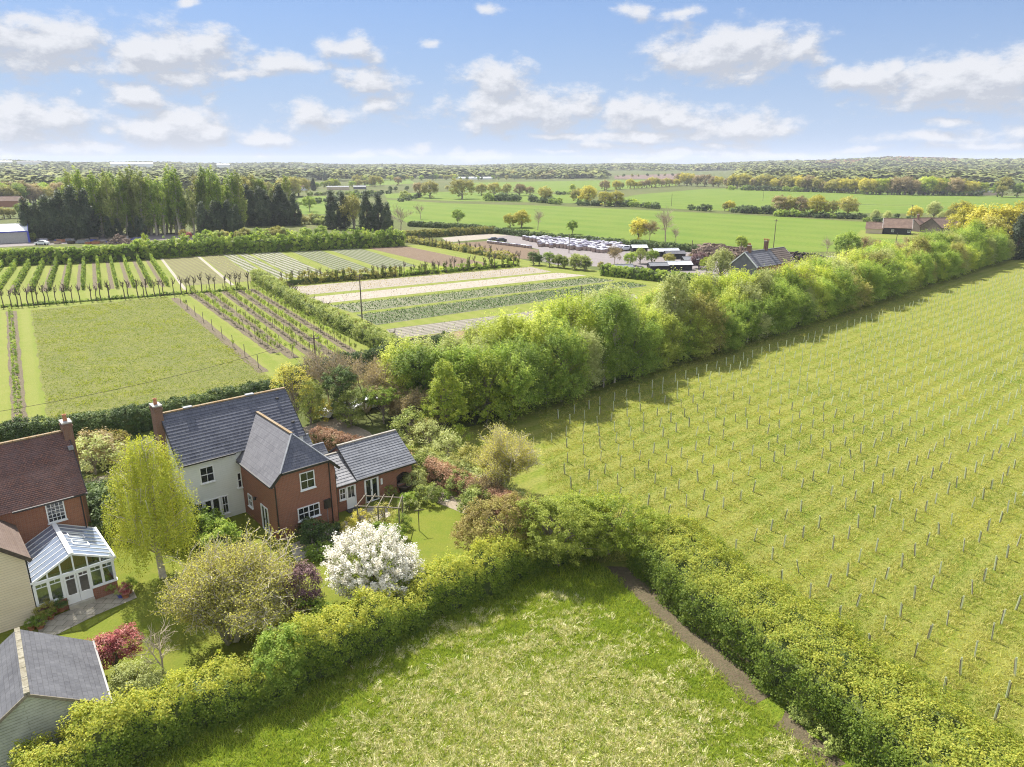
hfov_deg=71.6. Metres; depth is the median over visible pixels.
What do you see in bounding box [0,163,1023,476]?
ground
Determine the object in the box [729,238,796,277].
farmhouse
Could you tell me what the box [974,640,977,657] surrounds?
tree tube
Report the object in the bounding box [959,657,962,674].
tree tube
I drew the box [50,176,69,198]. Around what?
tree
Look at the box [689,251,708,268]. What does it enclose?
tree
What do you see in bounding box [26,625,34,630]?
plant pot
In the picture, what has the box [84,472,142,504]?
hedge
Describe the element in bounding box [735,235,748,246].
tree
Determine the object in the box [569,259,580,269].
bush
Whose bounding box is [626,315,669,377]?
belt tree
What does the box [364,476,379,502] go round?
french doors
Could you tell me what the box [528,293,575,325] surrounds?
belt tree
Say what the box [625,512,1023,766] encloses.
hedge
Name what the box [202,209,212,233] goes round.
conifer tree
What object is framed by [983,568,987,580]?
tree tube
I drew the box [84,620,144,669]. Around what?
photinia
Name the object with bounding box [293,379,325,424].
conifer shrub
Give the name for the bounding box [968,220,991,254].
belt tree
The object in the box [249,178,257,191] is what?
poplar tree
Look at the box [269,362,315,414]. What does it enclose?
yellow tree
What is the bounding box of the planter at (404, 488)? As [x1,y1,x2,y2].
[397,480,411,492]
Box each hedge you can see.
[0,243,137,265]
[0,286,246,307]
[0,378,277,441]
[6,494,616,766]
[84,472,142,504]
[133,226,406,258]
[249,268,397,350]
[278,330,453,389]
[279,266,398,284]
[309,425,415,467]
[396,259,518,276]
[403,226,494,237]
[404,236,516,260]
[407,220,701,251]
[417,446,526,497]
[421,455,524,521]
[598,264,726,284]
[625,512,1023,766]
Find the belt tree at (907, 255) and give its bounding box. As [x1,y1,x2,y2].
[905,247,927,271]
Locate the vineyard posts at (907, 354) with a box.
[652,268,1023,436]
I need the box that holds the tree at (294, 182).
[276,176,300,192]
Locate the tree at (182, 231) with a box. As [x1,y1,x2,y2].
[178,229,185,236]
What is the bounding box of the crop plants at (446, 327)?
[396,312,534,335]
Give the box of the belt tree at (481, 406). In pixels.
[452,337,503,419]
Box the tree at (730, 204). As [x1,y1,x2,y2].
[724,200,735,210]
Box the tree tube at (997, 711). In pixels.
[993,703,1000,719]
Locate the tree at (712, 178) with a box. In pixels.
[707,176,716,186]
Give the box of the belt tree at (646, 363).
[616,315,666,381]
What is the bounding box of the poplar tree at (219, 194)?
[210,175,224,206]
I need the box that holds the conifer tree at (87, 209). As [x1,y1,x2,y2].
[75,187,101,239]
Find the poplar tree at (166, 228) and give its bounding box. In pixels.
[159,183,169,232]
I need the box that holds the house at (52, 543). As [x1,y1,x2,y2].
[0,414,117,632]
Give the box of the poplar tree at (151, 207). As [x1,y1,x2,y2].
[143,174,159,234]
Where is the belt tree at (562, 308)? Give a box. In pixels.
[538,286,601,336]
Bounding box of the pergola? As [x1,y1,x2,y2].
[354,493,403,523]
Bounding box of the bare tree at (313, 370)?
[297,342,366,402]
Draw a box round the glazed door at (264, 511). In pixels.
[260,503,270,533]
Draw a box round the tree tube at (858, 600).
[856,594,861,606]
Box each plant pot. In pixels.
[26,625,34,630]
[36,622,44,629]
[121,592,129,598]
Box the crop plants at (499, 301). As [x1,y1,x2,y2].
[357,281,646,323]
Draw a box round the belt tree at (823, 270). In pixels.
[807,264,836,292]
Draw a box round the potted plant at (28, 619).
[23,616,38,627]
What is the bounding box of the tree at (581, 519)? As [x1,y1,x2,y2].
[508,494,614,567]
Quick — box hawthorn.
[545,486,681,563]
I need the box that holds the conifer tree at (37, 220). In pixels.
[27,204,45,240]
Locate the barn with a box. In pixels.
[882,218,912,234]
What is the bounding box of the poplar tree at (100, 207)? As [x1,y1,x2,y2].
[91,190,104,235]
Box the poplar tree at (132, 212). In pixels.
[125,184,136,226]
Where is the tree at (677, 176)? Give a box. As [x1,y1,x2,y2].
[673,173,682,185]
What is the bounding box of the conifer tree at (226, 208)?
[221,199,230,231]
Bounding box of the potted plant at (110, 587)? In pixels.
[104,583,116,591]
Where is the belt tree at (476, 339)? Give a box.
[469,330,499,358]
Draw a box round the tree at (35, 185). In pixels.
[26,183,41,202]
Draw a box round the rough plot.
[30,297,268,420]
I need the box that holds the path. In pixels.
[431,485,493,519]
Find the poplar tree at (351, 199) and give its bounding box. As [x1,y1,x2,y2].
[350,191,358,224]
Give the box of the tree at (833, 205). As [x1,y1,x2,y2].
[823,199,840,214]
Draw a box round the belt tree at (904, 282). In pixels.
[893,268,911,293]
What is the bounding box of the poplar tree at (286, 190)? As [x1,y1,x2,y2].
[281,174,292,200]
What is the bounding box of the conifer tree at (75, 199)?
[64,195,79,239]
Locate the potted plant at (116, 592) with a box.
[113,587,121,594]
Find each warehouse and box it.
[0,161,12,164]
[0,223,30,243]
[17,161,40,164]
[110,162,152,166]
[217,164,229,167]
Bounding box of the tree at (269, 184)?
[264,181,273,195]
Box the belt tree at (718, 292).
[700,284,726,302]
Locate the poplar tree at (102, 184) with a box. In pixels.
[96,173,108,224]
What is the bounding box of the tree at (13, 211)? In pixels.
[4,207,17,217]
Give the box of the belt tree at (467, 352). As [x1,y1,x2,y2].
[426,338,494,423]
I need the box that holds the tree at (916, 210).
[906,205,923,217]
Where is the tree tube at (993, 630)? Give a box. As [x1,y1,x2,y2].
[991,622,994,640]
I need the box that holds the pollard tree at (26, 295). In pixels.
[22,287,28,305]
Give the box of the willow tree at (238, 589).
[145,514,330,645]
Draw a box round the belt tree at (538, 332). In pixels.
[508,301,585,402]
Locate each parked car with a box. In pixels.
[34,240,49,244]
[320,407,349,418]
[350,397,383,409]
[495,238,506,241]
[620,245,629,250]
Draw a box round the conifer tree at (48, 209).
[41,196,58,238]
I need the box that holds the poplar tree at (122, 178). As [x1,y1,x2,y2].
[116,168,133,232]
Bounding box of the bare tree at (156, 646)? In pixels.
[129,619,179,672]
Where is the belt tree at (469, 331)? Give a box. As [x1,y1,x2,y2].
[459,318,488,346]
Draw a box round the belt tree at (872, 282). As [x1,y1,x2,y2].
[861,271,878,304]
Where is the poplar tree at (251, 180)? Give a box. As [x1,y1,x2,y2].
[246,173,257,190]
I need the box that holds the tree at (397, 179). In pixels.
[393,177,401,184]
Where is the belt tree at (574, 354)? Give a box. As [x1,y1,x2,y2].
[537,318,594,405]
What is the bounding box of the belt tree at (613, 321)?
[591,290,641,386]
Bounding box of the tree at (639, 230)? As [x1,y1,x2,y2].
[628,217,648,240]
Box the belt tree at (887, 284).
[877,271,891,300]
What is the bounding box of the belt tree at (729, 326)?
[704,310,744,352]
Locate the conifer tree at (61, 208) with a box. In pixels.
[52,189,71,238]
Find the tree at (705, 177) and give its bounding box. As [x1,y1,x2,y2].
[698,174,711,186]
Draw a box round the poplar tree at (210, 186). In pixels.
[204,165,220,213]
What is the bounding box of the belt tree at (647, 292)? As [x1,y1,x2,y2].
[639,282,664,306]
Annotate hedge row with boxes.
[0,258,3,270]
[0,258,18,290]
[7,306,22,424]
[11,257,31,291]
[29,257,44,291]
[46,257,58,290]
[63,256,71,290]
[80,255,85,289]
[95,255,101,288]
[109,254,117,287]
[122,253,135,287]
[135,252,152,286]
[148,253,169,285]
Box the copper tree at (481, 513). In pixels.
[450,490,542,555]
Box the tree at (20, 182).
[1,180,32,196]
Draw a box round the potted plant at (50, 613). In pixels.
[45,608,56,617]
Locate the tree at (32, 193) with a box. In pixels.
[24,184,43,202]
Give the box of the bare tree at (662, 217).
[656,205,675,241]
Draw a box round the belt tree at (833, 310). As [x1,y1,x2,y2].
[810,273,839,318]
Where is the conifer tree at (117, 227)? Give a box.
[113,218,123,235]
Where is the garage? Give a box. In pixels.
[0,627,112,766]
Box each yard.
[0,234,194,246]
[496,234,841,276]
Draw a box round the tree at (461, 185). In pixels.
[449,178,475,198]
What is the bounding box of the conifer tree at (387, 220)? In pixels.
[381,201,393,230]
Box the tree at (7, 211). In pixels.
[0,207,11,218]
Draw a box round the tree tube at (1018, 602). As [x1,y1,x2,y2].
[1015,595,1021,609]
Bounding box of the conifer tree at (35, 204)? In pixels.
[29,200,45,237]
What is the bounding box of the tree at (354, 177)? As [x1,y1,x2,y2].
[352,175,360,184]
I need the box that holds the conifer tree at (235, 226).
[227,211,239,235]
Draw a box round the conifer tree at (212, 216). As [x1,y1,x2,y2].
[207,199,222,231]
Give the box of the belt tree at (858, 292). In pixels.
[850,275,865,309]
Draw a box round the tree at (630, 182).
[625,179,634,188]
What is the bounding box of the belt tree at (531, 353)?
[496,334,558,415]
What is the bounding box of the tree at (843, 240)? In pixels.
[833,230,864,254]
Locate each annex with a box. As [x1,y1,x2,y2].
[325,429,416,512]
[865,221,883,233]
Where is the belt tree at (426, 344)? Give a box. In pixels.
[389,330,436,388]
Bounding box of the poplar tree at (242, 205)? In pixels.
[232,169,247,227]
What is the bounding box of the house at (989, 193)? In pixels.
[966,189,1000,194]
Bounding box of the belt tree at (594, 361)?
[570,325,608,391]
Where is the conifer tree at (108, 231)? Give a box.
[102,215,114,238]
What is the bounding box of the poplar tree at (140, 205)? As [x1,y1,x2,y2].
[129,167,150,233]
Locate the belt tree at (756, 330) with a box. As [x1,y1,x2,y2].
[737,298,765,344]
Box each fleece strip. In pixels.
[160,258,185,289]
[197,256,233,284]
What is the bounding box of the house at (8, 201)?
[0,196,25,206]
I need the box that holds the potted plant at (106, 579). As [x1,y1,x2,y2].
[93,575,112,584]
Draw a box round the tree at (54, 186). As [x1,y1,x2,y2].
[45,182,64,194]
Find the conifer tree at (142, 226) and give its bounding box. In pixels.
[138,217,147,237]
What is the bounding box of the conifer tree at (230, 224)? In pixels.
[226,209,238,235]
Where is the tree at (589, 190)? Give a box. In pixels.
[577,185,597,200]
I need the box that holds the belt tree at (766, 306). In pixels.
[750,293,784,335]
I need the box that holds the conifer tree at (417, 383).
[407,357,427,414]
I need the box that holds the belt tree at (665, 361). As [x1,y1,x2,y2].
[650,330,679,371]
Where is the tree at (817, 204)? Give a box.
[804,194,829,212]
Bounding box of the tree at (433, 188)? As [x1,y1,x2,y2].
[419,179,438,197]
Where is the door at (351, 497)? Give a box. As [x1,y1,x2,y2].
[346,484,356,508]
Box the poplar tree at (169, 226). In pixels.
[160,174,174,232]
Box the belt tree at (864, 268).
[852,258,891,306]
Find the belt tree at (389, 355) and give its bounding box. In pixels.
[376,333,425,415]
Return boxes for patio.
[38,585,136,634]
[290,505,389,560]
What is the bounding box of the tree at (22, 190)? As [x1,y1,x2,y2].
[11,182,29,198]
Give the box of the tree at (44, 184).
[38,182,51,194]
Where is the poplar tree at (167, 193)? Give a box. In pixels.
[161,163,180,233]
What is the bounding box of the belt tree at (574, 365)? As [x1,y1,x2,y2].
[552,353,591,397]
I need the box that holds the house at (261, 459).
[149,387,340,540]
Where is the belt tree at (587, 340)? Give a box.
[545,319,604,386]
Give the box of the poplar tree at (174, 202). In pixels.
[165,166,186,233]
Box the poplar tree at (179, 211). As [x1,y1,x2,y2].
[170,186,186,229]
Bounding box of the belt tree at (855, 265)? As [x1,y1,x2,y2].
[845,260,874,292]
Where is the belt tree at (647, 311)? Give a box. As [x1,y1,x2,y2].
[630,302,673,367]
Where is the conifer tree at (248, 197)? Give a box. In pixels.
[241,184,253,225]
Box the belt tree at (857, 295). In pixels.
[837,275,865,311]
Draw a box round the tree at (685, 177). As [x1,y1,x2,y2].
[678,172,694,185]
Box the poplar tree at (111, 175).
[102,170,116,198]
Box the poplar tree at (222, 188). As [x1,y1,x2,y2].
[220,186,228,200]
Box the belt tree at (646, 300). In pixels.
[635,282,680,311]
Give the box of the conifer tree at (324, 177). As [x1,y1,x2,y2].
[322,170,327,180]
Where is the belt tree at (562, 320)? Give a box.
[533,308,595,393]
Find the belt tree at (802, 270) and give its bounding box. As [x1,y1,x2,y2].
[767,256,821,313]
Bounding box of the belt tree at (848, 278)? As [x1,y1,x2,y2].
[825,262,862,315]
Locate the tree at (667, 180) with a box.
[663,177,670,186]
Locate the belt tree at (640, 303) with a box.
[631,291,651,311]
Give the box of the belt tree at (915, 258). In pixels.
[908,249,936,288]
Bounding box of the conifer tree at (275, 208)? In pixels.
[270,193,282,225]
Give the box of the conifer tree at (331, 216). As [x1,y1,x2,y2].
[324,190,340,228]
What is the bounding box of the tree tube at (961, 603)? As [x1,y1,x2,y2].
[960,595,964,608]
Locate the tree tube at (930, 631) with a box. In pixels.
[926,624,933,638]
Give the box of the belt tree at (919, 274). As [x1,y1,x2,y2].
[909,263,925,289]
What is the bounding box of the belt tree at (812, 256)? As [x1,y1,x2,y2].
[796,252,822,270]
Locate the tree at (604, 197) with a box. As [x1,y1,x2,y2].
[597,192,612,206]
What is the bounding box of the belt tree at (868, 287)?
[854,276,878,309]
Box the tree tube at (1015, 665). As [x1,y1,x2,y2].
[1013,657,1017,674]
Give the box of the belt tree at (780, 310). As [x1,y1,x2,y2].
[758,291,791,336]
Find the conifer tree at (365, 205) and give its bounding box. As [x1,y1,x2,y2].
[357,189,372,230]
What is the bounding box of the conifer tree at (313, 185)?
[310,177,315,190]
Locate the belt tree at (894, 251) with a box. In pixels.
[869,241,905,262]
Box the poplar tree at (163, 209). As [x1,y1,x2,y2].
[151,176,169,234]
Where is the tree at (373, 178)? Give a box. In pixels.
[367,175,382,186]
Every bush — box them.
[195,229,212,240]
[214,230,223,239]
[217,229,231,237]
[232,228,250,237]
[249,227,261,236]
[265,227,279,237]
[271,225,286,236]
[278,227,289,236]
[299,227,312,234]
[301,213,317,223]
[309,213,319,223]
[313,215,324,224]
[313,225,327,234]
[379,384,408,418]
[398,385,440,422]
[399,191,411,198]
[482,192,492,200]
[496,192,507,200]
[506,193,515,200]
[512,194,521,200]
[527,194,538,201]
[527,251,540,264]
[535,254,543,264]
[541,196,552,202]
[542,251,555,266]
[552,197,562,203]
[553,254,562,266]
[560,256,568,267]
[568,253,579,268]
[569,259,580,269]
[577,254,592,269]
[581,259,589,269]
[582,200,589,205]
[593,199,602,205]
[627,199,638,206]
[643,202,653,207]
[653,203,660,208]
[687,204,695,209]
[696,204,705,210]
[701,204,712,210]
[730,206,739,212]
[739,205,750,212]
[745,205,757,213]
[760,185,767,190]
[760,204,774,213]
[762,206,776,213]
[772,185,780,190]
[773,209,782,215]
[780,209,789,216]
[782,186,790,191]
[790,210,799,216]
[791,186,797,191]
[798,186,805,191]
[800,211,807,216]
[806,210,817,216]
[812,212,821,217]
[819,211,829,217]
[836,212,847,218]
[845,213,853,218]
[853,212,862,218]
[871,216,881,221]
[935,190,945,194]
[973,191,983,195]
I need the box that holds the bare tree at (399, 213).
[391,203,412,230]
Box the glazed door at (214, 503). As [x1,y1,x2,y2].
[203,497,222,517]
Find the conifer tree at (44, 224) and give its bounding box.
[42,203,53,238]
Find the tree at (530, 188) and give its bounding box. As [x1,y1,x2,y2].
[525,186,534,194]
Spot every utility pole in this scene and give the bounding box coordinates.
[309,335,319,402]
[356,274,362,319]
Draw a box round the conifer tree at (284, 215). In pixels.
[279,191,292,225]
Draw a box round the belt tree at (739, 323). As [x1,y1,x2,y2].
[710,306,748,352]
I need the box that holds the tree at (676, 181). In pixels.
[673,179,679,185]
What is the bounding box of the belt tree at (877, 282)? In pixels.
[862,263,889,301]
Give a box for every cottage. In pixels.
[911,213,932,231]
[920,217,959,233]
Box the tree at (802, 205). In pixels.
[793,196,810,211]
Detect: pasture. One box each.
[298,196,326,213]
[362,179,414,185]
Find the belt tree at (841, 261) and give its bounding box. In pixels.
[824,253,866,297]
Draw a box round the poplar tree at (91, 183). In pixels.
[85,173,99,230]
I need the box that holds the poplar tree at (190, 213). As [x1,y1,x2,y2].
[184,189,196,232]
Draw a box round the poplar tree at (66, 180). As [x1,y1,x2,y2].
[60,168,75,192]
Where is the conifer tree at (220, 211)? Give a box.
[211,201,226,231]
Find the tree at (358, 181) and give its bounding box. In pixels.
[354,179,361,184]
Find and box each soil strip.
[6,311,27,421]
[43,264,52,290]
[59,264,67,290]
[76,262,81,289]
[92,262,96,289]
[105,262,114,288]
[119,260,130,287]
[132,260,147,287]
[146,259,164,286]
[171,298,267,372]
[188,293,278,353]
[205,292,297,358]
[221,291,320,359]
[235,290,333,355]
[249,289,355,353]
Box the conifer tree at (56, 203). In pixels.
[48,195,71,239]
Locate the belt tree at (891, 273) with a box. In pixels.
[872,255,904,301]
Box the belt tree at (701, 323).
[675,304,721,360]
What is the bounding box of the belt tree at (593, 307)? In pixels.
[576,295,619,323]
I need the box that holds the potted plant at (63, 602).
[53,592,67,608]
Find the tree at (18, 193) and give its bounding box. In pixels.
[2,189,21,195]
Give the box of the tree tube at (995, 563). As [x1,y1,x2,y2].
[993,555,997,570]
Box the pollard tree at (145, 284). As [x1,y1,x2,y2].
[143,277,147,294]
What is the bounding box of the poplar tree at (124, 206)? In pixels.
[113,174,131,234]
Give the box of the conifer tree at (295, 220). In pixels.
[287,192,301,225]
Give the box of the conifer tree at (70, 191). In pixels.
[61,184,87,239]
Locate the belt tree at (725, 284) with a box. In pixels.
[718,273,736,293]
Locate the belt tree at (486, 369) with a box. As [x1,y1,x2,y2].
[449,345,522,426]
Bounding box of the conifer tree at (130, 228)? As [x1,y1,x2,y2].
[127,222,134,237]
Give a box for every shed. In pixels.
[327,186,349,189]
[353,185,365,188]
[613,264,633,266]
[629,245,647,251]
[647,262,668,271]
[652,248,678,256]
[662,250,685,258]
[665,261,692,270]
[681,256,702,264]
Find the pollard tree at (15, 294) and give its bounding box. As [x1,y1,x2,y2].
[11,285,17,304]
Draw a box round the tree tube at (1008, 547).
[1006,544,1009,557]
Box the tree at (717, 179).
[713,176,723,186]
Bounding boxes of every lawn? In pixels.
[0,435,544,760]
[857,230,922,238]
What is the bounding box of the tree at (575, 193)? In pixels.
[569,187,585,200]
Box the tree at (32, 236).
[29,232,36,239]
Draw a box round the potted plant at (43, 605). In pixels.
[31,597,57,616]
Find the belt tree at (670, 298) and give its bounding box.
[644,290,684,311]
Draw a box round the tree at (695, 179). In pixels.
[692,175,701,184]
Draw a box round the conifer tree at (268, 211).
[257,189,273,225]
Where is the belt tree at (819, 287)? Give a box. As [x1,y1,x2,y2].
[806,279,833,321]
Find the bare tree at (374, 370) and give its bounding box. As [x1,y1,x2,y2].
[340,350,404,413]
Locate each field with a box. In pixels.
[384,192,591,202]
[387,200,1008,251]
[404,259,1023,766]
[448,179,676,192]
[602,188,1023,213]
[614,174,698,178]
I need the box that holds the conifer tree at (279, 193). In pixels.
[269,182,287,225]
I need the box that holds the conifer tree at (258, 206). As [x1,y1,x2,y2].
[251,186,269,225]
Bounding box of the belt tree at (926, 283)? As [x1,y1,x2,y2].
[916,259,935,286]
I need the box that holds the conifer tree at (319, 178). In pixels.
[316,167,322,179]
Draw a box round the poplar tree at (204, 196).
[202,180,211,215]
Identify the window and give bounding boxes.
[45,501,67,524]
[194,502,202,512]
[199,465,215,485]
[221,495,230,514]
[236,472,243,489]
[247,493,253,509]
[297,502,320,522]
[299,469,316,491]
[339,487,346,501]
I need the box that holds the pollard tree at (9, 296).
[6,289,11,306]
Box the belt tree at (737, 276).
[711,267,765,304]
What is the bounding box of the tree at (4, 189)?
[0,184,15,195]
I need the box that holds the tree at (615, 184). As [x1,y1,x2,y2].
[612,181,621,189]
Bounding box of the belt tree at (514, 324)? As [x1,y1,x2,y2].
[487,309,533,341]
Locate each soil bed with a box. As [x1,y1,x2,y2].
[369,246,493,267]
[407,329,482,340]
[453,241,538,258]
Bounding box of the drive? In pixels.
[83,418,371,483]
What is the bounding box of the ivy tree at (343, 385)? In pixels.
[320,365,358,421]
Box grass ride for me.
[0,245,682,423]
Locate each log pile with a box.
[103,233,132,244]
[690,243,741,259]
[734,246,752,252]
[788,251,834,263]
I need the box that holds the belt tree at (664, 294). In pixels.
[648,267,701,341]
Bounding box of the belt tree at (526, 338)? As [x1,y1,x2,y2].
[495,325,554,405]
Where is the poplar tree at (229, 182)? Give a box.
[222,169,240,221]
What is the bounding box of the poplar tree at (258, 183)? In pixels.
[255,177,263,194]
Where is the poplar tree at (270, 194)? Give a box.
[268,188,273,201]
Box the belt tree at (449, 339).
[428,324,466,392]
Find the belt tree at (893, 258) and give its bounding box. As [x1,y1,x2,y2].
[880,252,902,293]
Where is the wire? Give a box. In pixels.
[4,337,310,410]
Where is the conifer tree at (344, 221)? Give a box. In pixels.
[337,191,352,228]
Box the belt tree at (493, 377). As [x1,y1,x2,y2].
[464,343,511,415]
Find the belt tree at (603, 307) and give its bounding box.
[582,284,649,375]
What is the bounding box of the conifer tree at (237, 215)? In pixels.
[231,204,244,229]
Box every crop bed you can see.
[163,256,226,285]
[202,254,251,281]
[222,254,275,279]
[239,253,288,278]
[251,252,326,277]
[290,267,550,294]
[292,250,371,272]
[311,273,584,302]
[331,248,415,267]
[331,278,613,312]
[357,282,643,324]
[386,294,637,337]
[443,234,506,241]
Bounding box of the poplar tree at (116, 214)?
[110,189,125,231]
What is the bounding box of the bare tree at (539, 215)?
[534,209,544,229]
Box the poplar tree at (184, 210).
[177,188,187,230]
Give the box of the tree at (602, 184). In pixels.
[599,179,609,189]
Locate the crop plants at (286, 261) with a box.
[229,250,347,277]
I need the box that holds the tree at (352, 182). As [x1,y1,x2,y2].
[348,181,355,186]
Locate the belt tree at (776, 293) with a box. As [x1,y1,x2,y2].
[761,276,802,334]
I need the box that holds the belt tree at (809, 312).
[788,288,821,327]
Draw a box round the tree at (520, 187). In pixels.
[512,183,525,194]
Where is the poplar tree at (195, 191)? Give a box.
[192,174,204,208]
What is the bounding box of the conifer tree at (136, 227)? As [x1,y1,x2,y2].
[133,215,143,236]
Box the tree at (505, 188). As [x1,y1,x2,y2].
[501,183,511,195]
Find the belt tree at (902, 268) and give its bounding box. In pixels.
[883,258,915,297]
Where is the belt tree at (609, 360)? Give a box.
[588,334,625,387]
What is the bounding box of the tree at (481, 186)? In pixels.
[475,183,486,195]
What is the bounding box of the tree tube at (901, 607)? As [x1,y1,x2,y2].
[899,603,902,615]
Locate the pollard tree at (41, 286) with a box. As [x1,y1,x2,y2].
[38,282,45,302]
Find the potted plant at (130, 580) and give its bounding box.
[120,576,137,589]
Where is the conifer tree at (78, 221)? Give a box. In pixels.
[70,201,90,238]
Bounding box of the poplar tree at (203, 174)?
[196,164,209,205]
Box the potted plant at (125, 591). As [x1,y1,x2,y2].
[117,582,132,594]
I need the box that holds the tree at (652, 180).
[648,177,656,187]
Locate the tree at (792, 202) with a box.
[780,195,797,215]
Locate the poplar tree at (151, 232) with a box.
[139,180,153,234]
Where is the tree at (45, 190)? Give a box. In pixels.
[38,186,53,197]
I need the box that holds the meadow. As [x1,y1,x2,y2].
[140,562,860,766]
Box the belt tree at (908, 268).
[897,260,918,292]
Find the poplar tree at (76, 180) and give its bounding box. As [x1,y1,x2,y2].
[68,165,88,206]
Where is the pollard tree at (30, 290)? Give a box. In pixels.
[27,283,34,305]
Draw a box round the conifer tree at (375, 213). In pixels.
[370,192,385,230]
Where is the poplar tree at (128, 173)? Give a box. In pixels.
[124,164,139,226]
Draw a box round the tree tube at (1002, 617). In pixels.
[1000,609,1005,624]
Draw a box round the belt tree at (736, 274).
[721,266,751,286]
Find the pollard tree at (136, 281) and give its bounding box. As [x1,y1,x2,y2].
[132,277,138,295]
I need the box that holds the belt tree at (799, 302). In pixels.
[770,277,809,331]
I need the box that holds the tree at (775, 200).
[771,194,791,211]
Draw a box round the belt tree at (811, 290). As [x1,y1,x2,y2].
[792,283,821,322]
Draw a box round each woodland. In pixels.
[0,159,443,177]
[0,169,389,190]
[341,161,757,177]
[690,156,1023,170]
[706,161,1023,185]
[815,156,956,164]
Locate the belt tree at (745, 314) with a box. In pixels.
[720,299,759,345]
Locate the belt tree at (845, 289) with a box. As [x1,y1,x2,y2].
[825,274,849,316]
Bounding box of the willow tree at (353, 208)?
[339,193,365,227]
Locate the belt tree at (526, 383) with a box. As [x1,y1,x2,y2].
[478,339,543,422]
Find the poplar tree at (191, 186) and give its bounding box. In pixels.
[189,173,197,217]
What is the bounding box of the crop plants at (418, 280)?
[293,267,546,293]
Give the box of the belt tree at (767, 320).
[742,309,773,339]
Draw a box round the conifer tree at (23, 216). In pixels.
[16,196,35,240]
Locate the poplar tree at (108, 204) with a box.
[98,170,118,228]
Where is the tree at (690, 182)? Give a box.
[686,178,695,185]
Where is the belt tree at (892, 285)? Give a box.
[886,272,898,297]
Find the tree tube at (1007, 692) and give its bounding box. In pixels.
[1005,680,1011,697]
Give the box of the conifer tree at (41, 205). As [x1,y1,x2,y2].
[36,195,50,238]
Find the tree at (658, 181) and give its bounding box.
[653,177,660,186]
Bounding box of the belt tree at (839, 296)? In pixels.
[816,279,848,318]
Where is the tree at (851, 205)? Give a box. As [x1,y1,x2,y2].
[837,195,861,217]
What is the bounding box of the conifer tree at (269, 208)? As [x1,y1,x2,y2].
[263,194,273,225]
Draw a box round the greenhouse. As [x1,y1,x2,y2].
[472,177,491,179]
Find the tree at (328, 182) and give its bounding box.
[323,180,333,186]
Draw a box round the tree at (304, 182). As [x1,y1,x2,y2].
[288,176,309,195]
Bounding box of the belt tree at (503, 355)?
[487,338,531,399]
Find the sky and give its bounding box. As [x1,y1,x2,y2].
[0,0,1023,164]
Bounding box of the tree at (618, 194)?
[607,189,624,206]
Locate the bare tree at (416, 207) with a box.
[414,203,423,218]
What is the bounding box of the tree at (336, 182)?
[330,179,338,185]
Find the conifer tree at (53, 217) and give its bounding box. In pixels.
[45,198,66,240]
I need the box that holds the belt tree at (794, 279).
[771,264,812,316]
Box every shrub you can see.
[75,431,125,480]
[76,426,129,472]
[85,482,123,525]
[87,493,140,542]
[90,428,130,454]
[108,655,171,705]
[156,494,211,535]
[170,505,224,547]
[198,517,242,551]
[244,622,308,700]
[265,582,306,626]
[276,559,326,619]
[282,591,342,631]
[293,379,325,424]
[293,516,328,545]
[301,540,336,562]
[305,397,335,421]
[308,521,343,545]
[320,520,425,603]
[340,517,361,536]
[350,508,368,528]
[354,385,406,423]
[366,501,397,523]
[368,519,394,531]
[383,524,408,541]
[384,484,397,495]
[387,404,427,444]
[393,512,412,527]
[394,571,421,586]
[397,490,417,506]
[397,497,422,512]
[400,468,426,490]
[406,419,450,453]
[409,416,439,441]
[411,451,429,479]
[413,481,443,502]
[427,428,461,459]
[433,486,451,500]
[444,468,470,495]
[448,424,473,447]
[448,439,481,470]
[455,484,491,513]
[464,470,508,499]
[787,699,818,727]
[807,722,848,756]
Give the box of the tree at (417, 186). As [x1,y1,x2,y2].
[413,181,422,197]
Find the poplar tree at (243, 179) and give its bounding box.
[240,175,249,197]
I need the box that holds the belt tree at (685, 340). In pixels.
[661,320,702,361]
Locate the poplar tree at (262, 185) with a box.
[256,178,269,199]
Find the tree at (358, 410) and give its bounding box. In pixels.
[332,387,365,427]
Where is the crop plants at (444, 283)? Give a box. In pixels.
[321,272,566,300]
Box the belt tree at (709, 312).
[679,287,733,359]
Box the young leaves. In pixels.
[573,273,1022,578]
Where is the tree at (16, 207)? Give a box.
[13,203,28,212]
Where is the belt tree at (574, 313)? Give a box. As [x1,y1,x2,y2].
[562,302,598,330]
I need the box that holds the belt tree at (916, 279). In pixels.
[905,260,920,291]
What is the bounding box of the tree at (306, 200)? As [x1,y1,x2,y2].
[302,196,316,211]
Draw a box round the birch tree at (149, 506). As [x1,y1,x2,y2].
[99,435,200,578]
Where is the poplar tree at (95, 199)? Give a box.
[85,170,105,236]
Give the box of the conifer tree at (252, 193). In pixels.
[246,188,259,225]
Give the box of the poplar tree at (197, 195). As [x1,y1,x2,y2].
[194,180,205,211]
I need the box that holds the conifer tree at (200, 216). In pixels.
[194,201,209,233]
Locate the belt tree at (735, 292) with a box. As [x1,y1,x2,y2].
[720,285,754,338]
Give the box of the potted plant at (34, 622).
[29,613,47,626]
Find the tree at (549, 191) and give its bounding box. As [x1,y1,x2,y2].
[537,186,552,202]
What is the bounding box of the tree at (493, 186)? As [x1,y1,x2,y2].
[486,182,501,194]
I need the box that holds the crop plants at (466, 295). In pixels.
[331,277,613,311]
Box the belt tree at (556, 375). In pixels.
[530,356,570,408]
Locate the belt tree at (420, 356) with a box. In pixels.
[387,337,455,413]
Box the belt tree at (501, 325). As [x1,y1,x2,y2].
[466,306,528,351]

